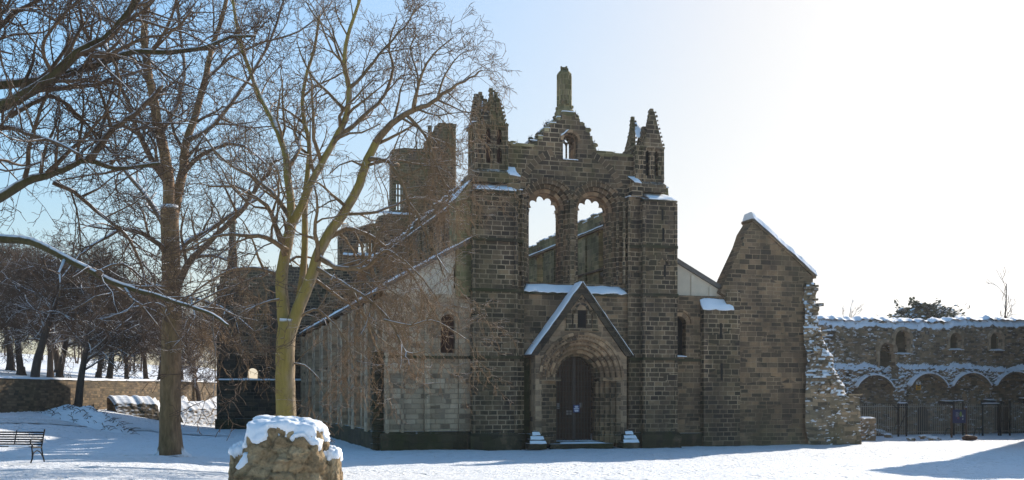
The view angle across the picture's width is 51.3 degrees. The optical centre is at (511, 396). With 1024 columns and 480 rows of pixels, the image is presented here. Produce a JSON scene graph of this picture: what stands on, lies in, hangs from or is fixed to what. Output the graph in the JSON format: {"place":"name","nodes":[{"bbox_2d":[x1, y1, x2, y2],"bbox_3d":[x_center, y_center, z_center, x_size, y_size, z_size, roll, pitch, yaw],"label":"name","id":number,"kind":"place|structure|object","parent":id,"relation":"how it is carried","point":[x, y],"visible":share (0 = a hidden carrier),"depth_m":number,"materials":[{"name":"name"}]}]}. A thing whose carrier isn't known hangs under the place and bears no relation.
{"place":"outdoors","nodes":[
{"label":"outdoors","id":0,"kind":"place"},
{"bbox_2d":[0,418,228,435],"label":"path","id":1,"kind":"structure","parent":0,"point":[24,420],"depth_m":77.16,"materials":[{"name":"white snow"}]},
{"bbox_2d":[0,353,1023,479],"bbox_3d":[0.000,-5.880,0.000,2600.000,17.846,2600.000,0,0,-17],"label":"ground","id":2,"kind":"structure","parent":0,"point":[71,452],"depth_m":47.12,"materials":[{"name":"white snow"}]},
{"bbox_2d":[0,227,30,342],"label":"slope tree","id":3,"kind":"object","parent":2,"relation":"on","point":[2,252],"visible":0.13,"depth_m":108.06,"materials":[{"name":"brown plant"}]},
{"bbox_2d":[0,243,32,303],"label":"slope tree","id":4,"kind":"object","parent":2,"relation":"on","point":[3,265],"visible":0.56,"depth_m":95.12,"materials":[{"name":"brown plant"}]},
{"bbox_2d":[0,245,41,370],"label":"slope tree","id":5,"kind":"object","parent":2,"relation":"on","point":[9,365],"visible":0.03,"depth_m":119.54,"materials":[{"name":"brown plant"}]},
{"bbox_2d":[0,429,44,462],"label":"park bench","id":6,"kind":"object","parent":2,"relation":"on","point":[14,443],"visible":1,"depth_m":30.72,"materials":[{"name":"black metal"}]},
{"bbox_2d":[0,237,57,375],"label":"slope tree","id":7,"kind":"object","parent":2,"relation":"on","point":[20,370],"visible":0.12,"depth_m":105.65,"materials":[{"name":"brown plant"}]},
{"bbox_2d":[0,251,84,377],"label":"slope tree","id":8,"kind":"object","parent":2,"relation":"on","point":[50,369],"visible":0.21,"depth_m":99.42,"materials":[{"name":"brown plant"}]},
{"bbox_2d":[1,243,85,373],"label":"slope tree","id":9,"kind":"object","parent":2,"relation":"on","point":[56,357],"visible":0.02,"depth_m":127.39,"materials":[{"name":"brown plant"}]},
{"bbox_2d":[0,220,130,376],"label":"slope tree","id":10,"kind":"object","parent":2,"relation":"on","point":[38,359],"visible":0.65,"depth_m":84.53,"materials":[{"name":"brown plant"}]},
{"bbox_2d":[35,260,118,377],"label":"slope tree","id":11,"kind":"object","parent":2,"relation":"on","point":[59,369],"depth_m":111.74,"materials":[{"name":"brown plant"}]},
{"bbox_2d":[34,403,136,433],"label":"bramble mound","id":12,"kind":"object","parent":2,"relation":"on","point":[89,416],"visible":0.99,"depth_m":81.05,"materials":[{"name":"snow"},{"name":"white snow"}]},
{"bbox_2d":[20,236,160,406],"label":"slope tree","id":13,"kind":"object","parent":2,"relation":"on","point":[87,347],"visible":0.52,"depth_m":86.10,"materials":[{"name":"brown plant"}]},
{"bbox_2d":[0,376,216,412],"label":"boundary wall","id":14,"kind":"structure","parent":2,"relation":"on","point":[21,394],"depth_m":87.98,"materials":[{"name":"stone"}]},
{"bbox_2d":[4,302,216,375],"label":"distant wood","id":15,"kind":"object","parent":2,"relation":"on","point":[95,343],"visible":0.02,"depth_m":211.51,"materials":[{"name":"brown plant"}]},
{"bbox_2d":[69,268,161,378],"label":"slope tree","id":16,"kind":"object","parent":2,"relation":"on","point":[109,375],"visible":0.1,"depth_m":110.69,"materials":[{"name":"brown plant"}]},
{"bbox_2d":[76,292,158,378],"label":"slope tree","id":17,"kind":"object","parent":2,"relation":"on","point":[142,344],"visible":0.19,"depth_m":107.98,"materials":[{"name":"brown plant"}]},
{"bbox_2d":[95,277,149,377],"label":"slope tree","id":18,"kind":"object","parent":2,"relation":"on","point":[97,374],"visible":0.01,"depth_m":124.71,"materials":[{"name":"brown plant"}]},
{"bbox_2d":[107,395,158,419],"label":"ruin","id":19,"kind":"object","parent":2,"relation":"on","point":[141,406],"visible":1,"depth_m":94.40,"materials":[{"name":"stone"}]},
{"bbox_2d":[118,268,161,378],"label":"slope tree","id":20,"kind":"object","parent":2,"relation":"on","point":[145,375],"visible":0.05,"depth_m":118.91,"materials":[{"name":"brown plant"}]},
{"bbox_2d":[118,317,185,378],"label":"slope tree","id":21,"kind":"object","parent":2,"relation":"on","point":[158,377],"depth_m":131.11,"materials":[{"name":"brown plant"}]},
{"bbox_2d":[0,0,322,439],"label":"bare tree","id":22,"kind":"object","parent":2,"relation":"on","point":[63,71],"visible":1,"depth_m":23.47,"materials":[{"name":"brown plant"}]},
{"bbox_2d":[3,0,349,456],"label":"bare tree","id":23,"kind":"object","parent":2,"relation":"on","point":[170,438],"visible":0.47,"depth_m":43.65,"materials":[{"name":"brown plant"}]},
{"bbox_2d":[145,288,210,379],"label":"slope tree","id":24,"kind":"object","parent":2,"relation":"on","point":[155,364],"visible":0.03,"depth_m":123.44,"materials":[{"name":"brown plant"}]},
{"bbox_2d":[148,316,216,400],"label":"slope tree","id":25,"kind":"object","parent":2,"relation":"on","point":[191,369],"visible":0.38,"depth_m":115.96,"materials":[{"name":"brown plant"}]},
{"bbox_2d":[181,291,210,379],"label":"slope tree","id":26,"kind":"object","parent":2,"relation":"on","point":[193,331],"visible":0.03,"depth_m":150.90,"materials":[{"name":"brown plant"}]},
{"bbox_2d":[181,400,216,426],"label":"ruin","id":27,"kind":"object","parent":2,"relation":"on","point":[192,414],"visible":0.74,"depth_m":100.78,"materials":[{"name":"stone"}]},
{"bbox_2d":[191,296,216,364],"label":"slope tree","id":28,"kind":"object","parent":2,"relation":"on","point":[208,328],"visible":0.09,"depth_m":138.40,"materials":[{"name":"brown plant"}]},
{"bbox_2d":[228,415,342,479],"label":"rubble block","id":29,"kind":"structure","parent":2,"relation":"on","point":[269,447],"depth_m":15.52,"materials":[{"name":"beige stone"}]},
{"bbox_2d":[143,0,531,445],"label":"bare tree","id":30,"kind":"object","parent":2,"relation":"on","point":[284,391],"visible":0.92,"depth_m":32.55,"materials":[{"name":"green plant"}]},
{"bbox_2d":[215,66,739,450],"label":"abbey church","id":31,"kind":"structure","parent":2,"relation":"on","point":[620,316],"depth_m":61.94,"materials":[{"name":"stone"}]},
{"bbox_2d":[560,129,579,159],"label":"gable window","id":32,"kind":"structure","parent":31,"relation":"in","point":[564,135],"depth_m":62.08,"materials":[{"name":"stone"}]},
{"bbox_2d":[557,357,589,439],"bbox_3d":[3.316,0.130,62.344,2.600,5.000,0.270,0,0,-17],"label":"door","id":33,"kind":"structure","parent":31,"relation":"in","point":[566,372],"depth_m":62.27,"materials":[{"name":"brown wood"}]},
{"bbox_2d":[573,405,579,411],"bbox_3d":[3.716,0.709,61.546,0.380,0.440,0.030,0,0,-17],"label":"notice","id":34,"kind":"object","parent":33,"relation":"attached to","point":[576,408],"visible":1,"depth_m":61.53,"materials":[{"name":"white paper"}]},
{"bbox_2d":[717,212,862,445],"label":"ruined gable","id":35,"kind":"structure","parent":2,"relation":"on","point":[792,387],"depth_m":65.20,"materials":[{"name":"brown stone"}]},
{"bbox_2d":[841,298,862,317],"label":"bare tree","id":36,"kind":"object","parent":2,"relation":"on","point":[850,310],"visible":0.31,"depth_m":150.01,"materials":[{"name":"brown plant"}]},
{"bbox_2d":[861,416,876,440],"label":"stone stump","id":37,"kind":"object","parent":2,"relation":"on","point":[868,429],"visible":0.62,"depth_m":72.12,"materials":[{"name":"brown stone"}]},
{"bbox_2d":[876,429,885,435],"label":"boulder","id":38,"kind":"object","parent":2,"relation":"on","point":[881,434],"visible":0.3,"depth_m":80.54,"materials":[{"name":"stone"}]},
{"bbox_2d":[884,433,892,437],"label":"boulder","id":39,"kind":"object","parent":2,"relation":"on","point":[887,435],"visible":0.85,"depth_m":76.36,"materials":[{"name":"stone"}]},
{"bbox_2d":[892,402,906,436],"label":"gate frame","id":40,"kind":"object","parent":2,"relation":"on","point":[897,421],"visible":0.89,"depth_m":78.76,"materials":[{"name":"black metal"}]},
{"bbox_2d":[817,315,1023,434],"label":"cloister wall","id":41,"kind":"structure","parent":2,"relation":"on","point":[976,363],"depth_m":84.28,"materials":[{"name":"stone"}]},
{"bbox_2d":[916,382,920,389],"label":"warning sign","id":42,"kind":"object","parent":41,"relation":"attached to","point":[918,385],"visible":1,"depth_m":83.53,"materials":[{"name":"yellow metal"}]},
{"bbox_2d":[918,407,927,433],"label":"doorway","id":43,"kind":"structure","parent":41,"relation":"in","point":[924,411],"depth_m":84.48,"materials":[{"name":"black metal"}]},
{"bbox_2d":[994,401,1007,432],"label":"doorway","id":44,"kind":"structure","parent":41,"relation":"in","point":[996,406],"depth_m":86.54,"materials":[{"name":"black metal"}]},
{"bbox_2d":[877,297,969,319],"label":"evergreen tree","id":45,"kind":"object","parent":2,"relation":"on","point":[921,310],"visible":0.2,"depth_m":123.08,"materials":[{"name":"green plant"}]},
{"bbox_2d":[918,434,931,438],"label":"boulder","id":46,"kind":"object","parent":2,"relation":"on","point":[924,436],"visible":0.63,"depth_m":73.91,"materials":[{"name":"stone"}]},
{"bbox_2d":[928,436,941,439],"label":"boulder","id":47,"kind":"object","parent":2,"relation":"on","point":[933,438],"visible":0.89,"depth_m":72.11,"materials":[{"name":"stone"}]},
{"bbox_2d":[860,404,1023,434],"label":"railing fence","id":48,"kind":"object","parent":2,"relation":"on","point":[921,406],"visible":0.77,"depth_m":81.02,"materials":[{"name":"black metal"}]},
{"bbox_2d":[945,400,963,435],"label":"gate frame","id":49,"kind":"object","parent":2,"relation":"on","point":[954,401],"visible":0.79,"depth_m":80.93,"materials":[{"name":"black metal"}]},
{"bbox_2d":[950,406,966,437],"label":"information sign","id":50,"kind":"object","parent":2,"relation":"on","point":[958,416],"visible":0.98,"depth_m":77.24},
{"bbox_2d":[961,435,977,439],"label":"boulder","id":51,"kind":"object","parent":2,"relation":"on","point":[966,437],"visible":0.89,"depth_m":71.23,"materials":[{"name":"brown stone"}]},
{"bbox_2d":[973,403,999,435],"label":"gate frame","id":52,"kind":"object","parent":2,"relation":"on","point":[983,404],"visible":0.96,"depth_m":80.38,"materials":[{"name":"black metal"}]},
{"bbox_2d":[987,267,1016,317],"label":"bare tree","id":53,"kind":"object","parent":2,"relation":"on","point":[1006,303],"visible":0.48,"depth_m":118.04,"materials":[{"name":"plant"}]},
{"bbox_2d":[1000,400,1010,435],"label":"gate frame","id":54,"kind":"object","parent":2,"relation":"on","point":[1001,418],"visible":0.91,"depth_m":80.53,"materials":[{"name":"black metal"}]},
{"bbox_2d":[0,0,1023,378],"label":"sky","id":55,"kind":"structure","parent":0,"point":[882,141],"materials":[{"name":"blue"}]}
]}

